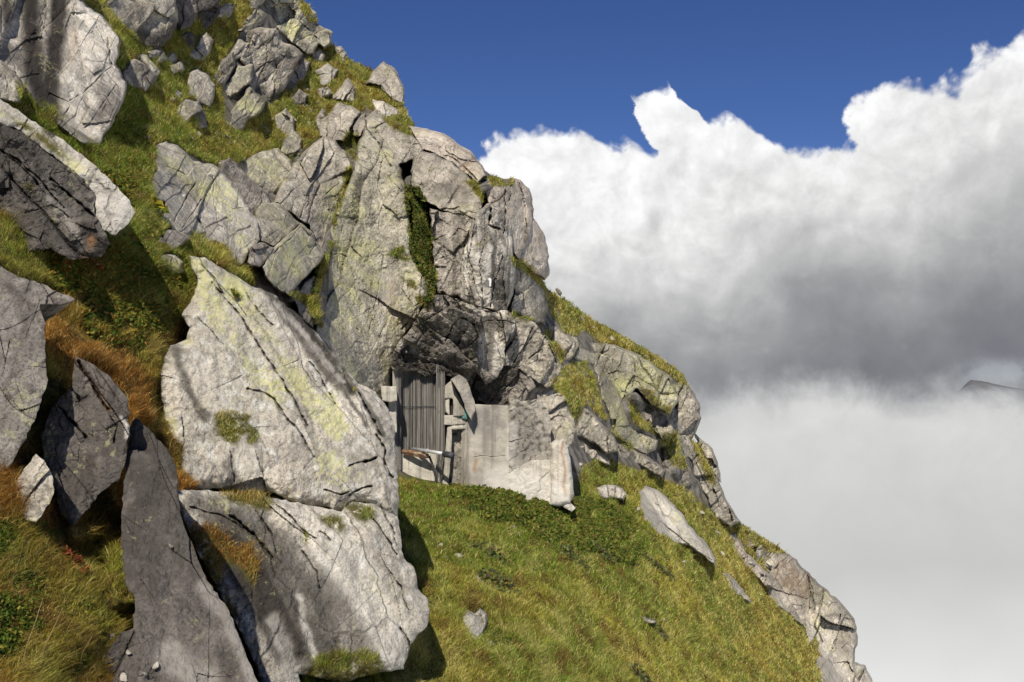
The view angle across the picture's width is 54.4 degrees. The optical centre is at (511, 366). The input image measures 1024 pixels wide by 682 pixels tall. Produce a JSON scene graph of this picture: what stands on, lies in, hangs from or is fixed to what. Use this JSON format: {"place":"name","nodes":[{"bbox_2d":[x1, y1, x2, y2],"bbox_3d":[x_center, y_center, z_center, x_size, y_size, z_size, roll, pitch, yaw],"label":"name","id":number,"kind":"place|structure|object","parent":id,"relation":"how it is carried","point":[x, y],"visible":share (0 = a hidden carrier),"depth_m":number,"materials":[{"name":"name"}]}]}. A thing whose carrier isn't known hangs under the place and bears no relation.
{"place":"outdoors","nodes":[
{"label":"outdoors","id":0,"kind":"place"},
{"bbox_2d":[0,0,823,681],"bbox_3d":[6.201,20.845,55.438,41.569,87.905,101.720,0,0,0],"label":"hillside","id":1,"kind":"structure","parent":0,"point":[578,456],"depth_m":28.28,"materials":[{"name":"green plant"}]},
{"bbox_2d":[0,60,23,102],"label":"rock slab","id":2,"kind":"object","parent":1,"relation":"on","point":[9,80],"visible":0.91,"depth_m":15.26,"materials":[{"name":"grey stone"}]},
{"bbox_2d":[15,454,53,521],"bbox_3d":[-3.976,0.996,8.191,0.358,0.635,1.584,0,0,-26],"label":"boulder","id":3,"kind":"object","parent":1,"relation":"on","point":[39,479],"visible":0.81,"depth_m":7.61,"materials":[{"name":"grey stone"}]},
{"bbox_2d":[0,266,74,470],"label":"rock slab","id":4,"kind":"object","parent":1,"relation":"on","point":[28,309],"visible":1,"depth_m":8.09,"materials":[{"name":"grey stone"}]},
{"bbox_2d":[0,517,105,676],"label":"leafy ground cover","id":5,"kind":"object","parent":1,"relation":"on","point":[7,635],"visible":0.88,"depth_m":6.87,"materials":[{"name":"green plant"}]},
{"bbox_2d":[0,122,109,259],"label":"rock outcrop","id":6,"kind":"object","parent":1,"relation":"on","point":[57,202],"visible":0.9,"depth_m":12.25,"materials":[{"name":"stone"}]},
{"bbox_2d":[39,249,74,273],"bbox_3d":[-5.504,-1.312,11.919,0.557,0.407,0.437,0,0,0],"label":"leafy plant","id":7,"kind":"object","parent":1,"relation":"on","point":[64,263],"visible":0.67,"depth_m":11.84,"materials":[{"name":"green plant"}]},
{"bbox_2d":[0,0,126,144],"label":"rock slab","id":8,"kind":"object","parent":1,"relation":"on","point":[64,54],"visible":0.97,"depth_m":18.36,"materials":[{"name":"stone"}]},
{"bbox_2d":[0,99,134,234],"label":"rock slab","id":9,"kind":"object","parent":1,"relation":"on","point":[114,211],"visible":0.92,"depth_m":12.46,"materials":[{"name":"stone"}]},
{"bbox_2d":[59,541,89,572],"bbox_3d":[-3.506,1.506,7.861,0.362,0.259,0.253,0,0,0],"label":"red plant","id":10,"kind":"object","parent":1,"relation":"on","point":[77,558],"visible":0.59,"depth_m":7.85,"materials":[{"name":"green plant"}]},
{"bbox_2d":[41,356,129,524],"bbox_3d":[-3.902,0.637,9.093,0.698,1.465,2.117,0,0,-24],"label":"rock slab","id":11,"kind":"object","parent":1,"relation":"on","point":[85,435],"visible":1,"depth_m":8.37,"materials":[{"name":"stone"}]},
{"bbox_2d":[104,628,158,681],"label":"rock slab","id":12,"kind":"object","parent":1,"relation":"on","point":[133,665],"visible":0.88,"depth_m":7.32,"materials":[{"name":"stone"}]},
{"bbox_2d":[98,0,177,47],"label":"rock block","id":13,"kind":"object","parent":1,"relation":"on","point":[150,21],"visible":0.85,"depth_m":27.20,"materials":[{"name":"grey stone"}]},
{"bbox_2d":[123,59,156,91],"bbox_3d":[-9.436,-7.380,25.349,0.751,1.808,5.230,0,0,-18],"label":"boulder","id":14,"kind":"object","parent":1,"relation":"on","point":[139,74],"visible":0.94,"depth_m":23.86,"materials":[{"name":"stone"}]},
{"bbox_2d":[48,36,239,349],"bbox_3d":[-7.599,-5.226,21.478,2.329,10.084,20.413,0,0,-19],"label":"leafy ground cover","id":15,"kind":"object","parent":1,"relation":"on","point":[114,310],"visible":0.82,"depth_m":13.29,"materials":[{"name":"green plant"}]},
{"bbox_2d":[135,54,160,75],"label":"boulder","id":16,"kind":"object","parent":1,"relation":"on","point":[146,60],"visible":0.53,"depth_m":25.86,"materials":[{"name":"stone"}]},
{"bbox_2d":[140,188,169,215],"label":"leafy plant","id":17,"kind":"object","parent":1,"relation":"on","point":[158,204],"visible":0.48,"depth_m":16.86,"materials":[{"name":"green plant"}]},
{"bbox_2d":[148,46,166,62],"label":"boulder","id":18,"kind":"object","parent":1,"relation":"on","point":[157,51],"visible":0.81,"depth_m":27.26,"materials":[{"name":"stone"}]},
{"bbox_2d":[160,254,183,272],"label":"boulder","id":19,"kind":"object","parent":1,"relation":"on","point":[175,259],"visible":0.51,"depth_m":15.21,"materials":[{"name":"stone"}]},
{"bbox_2d":[157,229,189,249],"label":"boulder","id":20,"kind":"object","parent":1,"relation":"on","point":[171,237],"visible":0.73,"depth_m":16.50,"materials":[{"name":"stone"}]},
{"bbox_2d":[181,31,194,47],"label":"boulder","id":21,"kind":"object","parent":1,"relation":"on","point":[189,40],"visible":0.62,"depth_m":31.63,"materials":[{"name":"stone"}]},
{"bbox_2d":[121,418,257,681],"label":"rock slab","id":22,"kind":"object","parent":1,"relation":"on","point":[183,621],"visible":0.99,"depth_m":7.80,"materials":[{"name":"stone"}]},
{"bbox_2d":[177,99,207,129],"bbox_3d":[-8.867,-6.957,27.695,0.770,1.667,5.145,0,0,-13],"label":"boulder","id":23,"kind":"object","parent":1,"relation":"on","point":[191,107],"visible":0.65,"depth_m":26.64,"materials":[{"name":"grey stone"}]},
{"bbox_2d":[176,0,219,30],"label":"rock block","id":24,"kind":"object","parent":1,"relation":"on","point":[208,11],"visible":0.85,"depth_m":32.90,"materials":[{"name":"stone"}]},
{"bbox_2d":[187,68,214,107],"bbox_3d":[-9.536,-8.615,30.566,0.750,2.026,4.925,0,0,-15],"label":"boulder","id":25,"kind":"object","parent":1,"relation":"on","point":[201,85],"visible":0.86,"depth_m":29.41,"materials":[{"name":"grey stone"}]},
{"bbox_2d":[189,32,213,59],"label":"boulder","id":26,"kind":"object","parent":1,"relation":"on","point":[201,50],"visible":0.87,"depth_m":32.36,"materials":[{"name":"grey stone"}]},
{"bbox_2d":[151,141,259,265],"bbox_3d":[-6.869,-3.775,22.631,2.317,3.446,11.642,0,0,-15],"label":"rock block","id":27,"kind":"object","parent":1,"relation":"on","point":[214,205],"visible":0.87,"depth_m":21.09,"materials":[{"name":"stone"}]},
{"bbox_2d":[214,51,235,85],"bbox_3d":[-10.024,-10.458,34.772,0.685,2.593,5.439,0,0,-13],"label":"rock block","id":28,"kind":"object","parent":1,"relation":"on","point":[226,67],"visible":0.9,"depth_m":33.34,"materials":[{"name":"grey stone"}]},
{"bbox_2d":[224,64,252,97],"bbox_3d":[-9.803,-10.280,35.750,0.965,2.782,6.027,0,0,-13],"label":"rock block","id":29,"kind":"object","parent":1,"relation":"on","point":[240,79],"visible":0.85,"depth_m":33.95,"materials":[{"name":"stone"}]},
{"bbox_2d":[230,39,248,59],"bbox_3d":[-10.252,-11.906,37.571,0.666,1.983,4.580,0,0,-13],"label":"rock block","id":30,"kind":"object","parent":1,"relation":"on","point":[240,48],"visible":0.78,"depth_m":36.01,"materials":[{"name":"grey stone"}]},
{"bbox_2d":[218,0,264,17],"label":"rock block","id":31,"kind":"object","parent":1,"relation":"on","point":[228,8],"visible":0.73,"depth_m":37.53,"materials":[{"name":"grey stone"}]},
{"bbox_2d":[218,157,271,214],"bbox_3d":[-7.394,-4.775,27.597,1.420,2.680,6.491,0,0,-12],"label":"rock block","id":32,"kind":"object","parent":1,"relation":"on","point":[253,193],"visible":0.56,"depth_m":26.68,"materials":[{"name":"stone"}]},
{"bbox_2d":[0,114,495,681],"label":"grass","id":33,"kind":"structure","parent":1,"relation":"on","point":[60,636],"depth_m":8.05,"materials":[{"name":"green plant"}]},
{"bbox_2d":[230,86,266,129],"bbox_3d":[-9.000,-8.752,34.047,1.100,3.106,7.555,0,0,-12],"label":"rock block","id":34,"kind":"object","parent":1,"relation":"on","point":[250,103],"visible":0.91,"depth_m":32.51,"materials":[{"name":"stone"}]},
{"bbox_2d":[247,242,273,267],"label":"cliff block","id":35,"kind":"structure","parent":1,"relation":"on","point":[259,253],"depth_m":20.56,"materials":[{"name":"stone"}]},
{"bbox_2d":[247,148,291,193],"bbox_3d":[-7.711,-6.344,31.977,1.358,2.516,6.653,0,0,-11],"label":"boulder","id":36,"kind":"object","parent":1,"relation":"on","point":[268,170],"visible":0.88,"depth_m":30.24,"materials":[{"name":"stone"}]},
{"bbox_2d":[237,27,302,102],"bbox_3d":[-9.820,-12.190,40.663,2.393,4.996,10.440,0,0,-11],"label":"rock outcrop","id":37,"kind":"object","parent":1,"relation":"on","point":[271,57],"visible":0.88,"depth_m":37.76,"materials":[{"name":"grey stone"}]},
{"bbox_2d":[254,202,299,246],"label":"cliff block","id":38,"kind":"structure","parent":1,"relation":"on","point":[277,222],"depth_m":24.33,"materials":[{"name":"stone"}]},
{"bbox_2d":[160,256,398,516],"bbox_3d":[-3.856,0.431,17.097,3.854,4.484,9.814,0,0,-15],"label":"rock slab","id":39,"kind":"object","parent":1,"relation":"on","point":[272,365],"visible":0.99,"depth_m":13.62,"materials":[{"name":"stone"}]},
{"bbox_2d":[242,0,317,29],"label":"rock outcrop","id":40,"kind":"object","parent":1,"relation":"on","point":[286,10],"visible":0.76,"depth_m":43.52,"materials":[{"name":"stone"}]},
{"bbox_2d":[275,108,302,156],"bbox_3d":[-8.191,-8.489,36.437,1.021,2.964,5.625,0,0,-13],"label":"rock outcrop","id":41,"kind":"object","parent":1,"relation":"on","point":[285,123],"visible":0.81,"depth_m":35.26,"materials":[{"name":"stone"}]},
{"bbox_2d":[261,223,324,295],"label":"cliff block","id":42,"kind":"structure","parent":1,"relation":"on","point":[293,260],"depth_m":23.10,"materials":[{"name":"stone"}]},
{"bbox_2d":[286,59,310,90],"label":"rock block","id":43,"kind":"object","parent":1,"relation":"on","point":[300,70],"visible":0.68,"depth_m":41.51,"materials":[{"name":"stone"}]},
{"bbox_2d":[291,89,307,103],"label":"boulder","id":44,"kind":"object","parent":1,"relation":"on","point":[300,96],"visible":0.82,"depth_m":39.13,"materials":[{"name":"stone"}]},
{"bbox_2d":[179,490,429,681],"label":"rock slab","id":45,"kind":"object","parent":1,"relation":"on","point":[352,582],"visible":0.98,"depth_m":10.69,"materials":[{"name":"stone"}]},
{"bbox_2d":[277,18,332,54],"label":"rock block","id":46,"kind":"object","parent":1,"relation":"on","point":[308,39],"visible":0.87,"depth_m":43.91,"materials":[{"name":"stone"}]},
{"bbox_2d":[295,275,314,327],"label":"cliff block","id":47,"kind":"structure","parent":1,"relation":"on","point":[303,312],"depth_m":23.10,"materials":[{"name":"stone"}]},
{"bbox_2d":[274,136,351,247],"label":"cliff block","id":48,"kind":"structure","parent":1,"relation":"on","point":[309,190],"depth_m":31.49,"materials":[{"name":"grey stone"}]},
{"bbox_2d":[312,49,325,60],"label":"boulder","id":49,"kind":"object","parent":1,"relation":"on","point":[318,55],"visible":0.74,"depth_m":44.94,"materials":[{"name":"grey stone"}]},
{"bbox_2d":[315,108,327,136],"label":"cliff block","id":50,"kind":"structure","parent":1,"relation":"on","point":[321,122],"depth_m":37.91,"materials":[{"name":"grey stone"}]},
{"bbox_2d":[315,63,338,85],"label":"boulder","id":51,"kind":"object","parent":1,"relation":"on","point":[327,72],"visible":0.84,"depth_m":43.56,"materials":[{"name":"stone"}]},
{"bbox_2d":[331,78,354,100],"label":"boulder","id":52,"kind":"object","parent":1,"relation":"on","point":[346,90],"visible":0.85,"depth_m":41.95,"materials":[{"name":"grey stone"}]},
{"bbox_2d":[327,103,359,141],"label":"cliff block","id":53,"kind":"structure","parent":1,"relation":"on","point":[341,117],"depth_m":38.10,"materials":[{"name":"grey stone"}]},
{"bbox_2d":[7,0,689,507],"bbox_3d":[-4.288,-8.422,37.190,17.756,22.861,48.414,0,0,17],"label":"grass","id":54,"kind":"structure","parent":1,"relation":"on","point":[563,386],"depth_m":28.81,"materials":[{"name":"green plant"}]},
{"bbox_2d":[351,113,365,137],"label":"cliff block","id":55,"kind":"structure","parent":1,"relation":"on","point":[358,126],"depth_m":38.17,"materials":[{"name":"stone"}]},
{"bbox_2d":[315,127,425,408],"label":"cliff pillar","id":56,"kind":"structure","parent":1,"relation":"on","point":[373,309],"depth_m":31.07,"materials":[{"name":"stone"}]},
{"bbox_2d":[311,185,436,306],"bbox_3d":[-3.748,-3.810,29.554,3.172,4.857,12.088,0,0,0],"label":"leafy ground cover","id":57,"kind":"object","parent":1,"relation":"on","point":[422,248],"visible":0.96,"depth_m":32.68,"materials":[{"name":"green plant"}]},
{"bbox_2d":[365,61,404,102],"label":"boulder","id":58,"kind":"object","parent":1,"relation":"on","point":[385,77],"visible":0.96,"depth_m":44.50,"materials":[{"name":"grey stone"}]},
{"bbox_2d":[372,99,398,115],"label":"boulder","id":59,"kind":"object","parent":1,"relation":"on","point":[384,108],"visible":0.81,"depth_m":41.86,"materials":[{"name":"stone"}]},
{"bbox_2d":[365,110,423,164],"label":"cliff block","id":60,"kind":"structure","parent":1,"relation":"on","point":[405,148],"depth_m":35.26,"materials":[{"name":"grey stone"}]},
{"bbox_2d":[391,295,480,380],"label":"cliff block","id":61,"kind":"structure","parent":1,"relation":"on","point":[445,330],"depth_m":28.61,"materials":[{"name":"stone"}]},
{"bbox_2d":[410,151,483,219],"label":"cliff block","id":62,"kind":"structure","parent":1,"relation":"on","point":[441,183],"depth_m":33.14,"materials":[{"name":"grey stone"}]},
{"bbox_2d":[409,126,486,183],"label":"cliff block","id":63,"kind":"structure","parent":1,"relation":"on","point":[460,157],"depth_m":36.42,"materials":[{"name":"stone"}]},
{"bbox_2d":[429,206,471,297],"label":"cliff block","id":64,"kind":"structure","parent":1,"relation":"on","point":[450,231],"depth_m":32.30,"materials":[{"name":"stone"}]},
{"bbox_2d":[462,608,487,638],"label":"boulder","id":65,"kind":"object","parent":1,"relation":"on","point":[477,622],"visible":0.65,"depth_m":14.76,"materials":[{"name":"stone"}]},
{"bbox_2d":[381,375,574,511],"bbox_3d":[-1.014,2.258,29.567,5.740,4.076,3.010,0,0,0],"label":"concrete bunker","id":66,"kind":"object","parent":1,"relation":"on","point":[511,446],"visible":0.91,"depth_m":28.74,"materials":[{"name":"concrete"}]},
{"bbox_2d":[402,449,428,457],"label":"wooden beam","id":67,"kind":"structure","parent":66,"relation":"attached to","point":[414,453],"depth_m":28.89,"materials":[{"name":"brown wood"}]},
{"bbox_2d":[412,447,454,457],"bbox_3d":[-2.261,2.462,28.463,0.181,0.197,1.957,0,0,-39],"label":"metal pipe","id":68,"kind":"object","parent":67,"relation":"on","point":[447,454],"visible":1,"depth_m":28.19,"materials":[{"name":"metal"}]},
{"bbox_2d":[393,364,445,482],"bbox_3d":[-2.748,1.727,29.364,1.580,3.760,0.828,0,0,0],"label":"wooden door","id":69,"kind":"structure","parent":66,"relation":"hanging from","point":[420,409],"depth_m":29.37,"materials":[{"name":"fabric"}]},
{"bbox_2d":[458,203,515,312],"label":"cliff block","id":70,"kind":"structure","parent":1,"relation":"on","point":[490,255],"depth_m":31.44,"materials":[{"name":"stone"}]},
{"bbox_2d":[467,541,512,567],"bbox_3d":[-0.436,3.932,20.575,1.027,0.673,0.666,0,0,0],"label":"dwarf shrub","id":71,"kind":"object","parent":1,"relation":"on","point":[492,554],"visible":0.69,"depth_m":20.52,"materials":[{"name":"green plant"}]},
{"bbox_2d":[473,310,515,384],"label":"cliff block","id":72,"kind":"structure","parent":1,"relation":"on","point":[497,329],"depth_m":29.29,"materials":[{"name":"stone"}]},
{"bbox_2d":[475,568,525,601],"bbox_3d":[-0.235,4.015,18.211,1.024,0.667,0.674,0,0,0],"label":"dwarf shrub","id":73,"kind":"object","parent":1,"relation":"on","point":[483,572],"visible":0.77,"depth_m":18.16,"materials":[{"name":"green plant"}]},
{"bbox_2d":[467,366,535,404],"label":"cliff block","id":74,"kind":"structure","parent":1,"relation":"on","point":[508,385],"depth_m":30.24,"materials":[{"name":"stone"}]},
{"bbox_2d":[485,177,533,257],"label":"cliff block","id":75,"kind":"structure","parent":1,"relation":"on","point":[514,201],"depth_m":34.81,"materials":[{"name":"stone"}]},
{"bbox_2d":[509,267,547,325],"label":"cliff block","id":76,"kind":"structure","parent":1,"relation":"on","point":[529,299],"depth_m":35.62,"materials":[{"name":"grey stone"}]},
{"bbox_2d":[518,219,549,280],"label":"cliff block","id":77,"kind":"structure","parent":1,"relation":"on","point":[535,254],"depth_m":36.46,"materials":[{"name":"stone"}]},
{"bbox_2d":[518,384,575,446],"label":"cliff block","id":78,"kind":"structure","parent":1,"relation":"on","point":[554,403],"depth_m":30.32,"materials":[{"name":"grey stone"}]},
{"bbox_2d":[504,316,560,387],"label":"cliff block","id":79,"kind":"structure","parent":78,"relation":"on","point":[529,349],"depth_m":29.93,"materials":[{"name":"grey stone"}]},
{"bbox_2d":[448,484,646,565],"bbox_3d":[1.847,4.709,30.204,3.983,2.791,11.930,0,0,27],"label":"leafy ground cover","id":80,"kind":"object","parent":1,"relation":"on","point":[559,526],"visible":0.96,"depth_m":27.84,"materials":[{"name":"green plant"}]},
{"bbox_2d":[547,323,575,360],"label":"rock outcrop","id":81,"kind":"object","parent":1,"relation":"on","point":[566,341],"visible":0.73,"depth_m":40.58,"materials":[{"name":"grey stone"}]},
{"bbox_2d":[555,544,590,569],"bbox_3d":[1.460,4.728,24.793,1.048,0.641,0.650,0,0,0],"label":"dwarf shrub","id":82,"kind":"object","parent":1,"relation":"on","point":[570,557],"visible":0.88,"depth_m":24.69,"materials":[{"name":"green plant"}]},
{"bbox_2d":[575,408,617,453],"bbox_3d":[3.481,2.584,39.950,1.529,1.976,6.889,0,0,7],"label":"rock slab","id":83,"kind":"object","parent":1,"relation":"on","point":[591,428],"visible":0.98,"depth_m":37.30,"materials":[{"name":"grey stone"}]},
{"bbox_2d":[584,443,610,465],"bbox_3d":[3.384,3.433,39.104,0.990,1.150,4.449,0,0,7],"label":"rock slab","id":84,"kind":"object","parent":1,"relation":"on","point":[593,453],"visible":0.91,"depth_m":37.65,"materials":[{"name":"grey stone"}]},
{"bbox_2d":[592,540,615,562],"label":"dwarf shrub","id":85,"kind":"object","parent":1,"relation":"on","point":[603,549],"visible":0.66,"depth_m":27.56,"materials":[{"name":"green plant"}]},
{"bbox_2d":[398,423,822,681],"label":"grass","id":86,"kind":"structure","parent":1,"relation":"on","point":[509,615],"depth_m":24.32,"materials":[{"name":"green plant"}]},
{"bbox_2d":[597,485,626,500],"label":"boulder","id":87,"kind":"object","parent":1,"relation":"on","point":[617,492],"visible":0.88,"depth_m":35.49,"materials":[{"name":"stone"}]},
{"bbox_2d":[571,336,678,454],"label":"rock outcrop","id":88,"kind":"object","parent":1,"relation":"on","point":[622,373],"visible":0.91,"depth_m":45.27,"materials":[{"name":"stone"}]},
{"bbox_2d":[625,661,652,681],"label":"dwarf shrub","id":89,"kind":"object","parent":1,"relation":"on","point":[646,676],"visible":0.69,"depth_m":20.20,"materials":[{"name":"green plant"}]},
{"bbox_2d":[617,444,664,477],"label":"rock block","id":90,"kind":"object","parent":1,"relation":"on","point":[644,461],"visible":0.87,"depth_m":42.91,"materials":[{"name":"grey stone"}]},
{"bbox_2d":[646,615,668,638],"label":"dwarf shrub","id":91,"kind":"object","parent":1,"relation":"on","point":[663,634],"visible":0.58,"depth_m":25.95,"materials":[{"name":"green plant"}]},
{"bbox_2d":[645,406,676,442],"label":"rock outcrop","id":92,"kind":"object","parent":1,"relation":"on","point":[662,424],"visible":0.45,"depth_m":46.20,"materials":[{"name":"grey stone"}]},
{"bbox_2d":[663,448,673,469],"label":"boulder","id":93,"kind":"object","parent":1,"relation":"on","point":[667,463],"visible":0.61,"depth_m":46.90,"materials":[{"name":"grey stone"}]},
{"bbox_2d":[639,485,715,565],"bbox_3d":[7.040,6.901,41.674,2.972,4.021,10.483,0,0,16],"label":"boulder","id":94,"kind":"object","parent":1,"relation":"on","point":[666,516],"visible":0.92,"depth_m":40.00,"materials":[{"name":"stone"}]},
{"bbox_2d":[668,381,700,438],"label":"rock outcrop","id":95,"kind":"object","parent":1,"relation":"on","point":[686,420],"visible":0.75,"depth_m":52.67,"materials":[{"name":"grey stone"}]},
{"bbox_2d":[679,461,691,486],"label":"boulder","id":96,"kind":"object","parent":1,"relation":"on","point":[686,479],"visible":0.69,"depth_m":48.43,"materials":[{"name":"grey stone"}]},
{"bbox_2d":[695,433,720,481],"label":"rock outcrop","id":97,"kind":"object","parent":1,"relation":"on","point":[709,454],"visible":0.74,"depth_m":54.78,"materials":[{"name":"grey stone"}]},
{"bbox_2d":[678,434,740,526],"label":"rock outcrop","id":98,"kind":"object","parent":1,"relation":"on","point":[723,511],"visible":0.82,"depth_m":51.44,"materials":[{"name":"grey stone"}]},
{"bbox_2d":[723,573,750,602],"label":"boulder","id":99,"kind":"object","parent":1,"relation":"on","point":[736,586],"visible":0.85,"depth_m":45.62,"materials":[{"name":"stone"}]},
{"bbox_2d":[729,533,772,587],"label":"rock outcrop","id":100,"kind":"object","parent":1,"relation":"on","point":[765,579],"visible":0.85,"depth_m":51.76,"materials":[{"name":"stone"}]},
{"bbox_2d":[743,530,778,569],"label":"rock outcrop","id":101,"kind":"object","parent":1,"relation":"on","point":[772,558],"visible":0.62,"depth_m":55.88,"materials":[{"name":"grey stone"}]},
{"bbox_2d":[766,552,858,681],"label":"rock outcrop","id":102,"kind":"object","parent":1,"relation":"on","point":[808,601],"visible":0.9,"depth_m":55.67,"materials":[{"name":"grey stone"}]},
{"bbox_2d":[854,662,872,681],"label":"rock outcrop","id":103,"kind":"object","parent":1,"relation":"on","point":[862,673],"visible":0.74,"depth_m":56.99,"materials":[{"name":"stone"}]},
{"bbox_2d":[304,0,1023,681],"label":"sky","id":104,"kind":"structure","parent":0,"point":[812,211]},
{"bbox_2d":[963,380,1013,388],"bbox_3d":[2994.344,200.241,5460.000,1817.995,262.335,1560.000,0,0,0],"label":"distant mountain","id":105,"kind":"structure","parent":0,"point":[971,384],"depth_m":5153.06,"materials":[{"name":"grey stone"}]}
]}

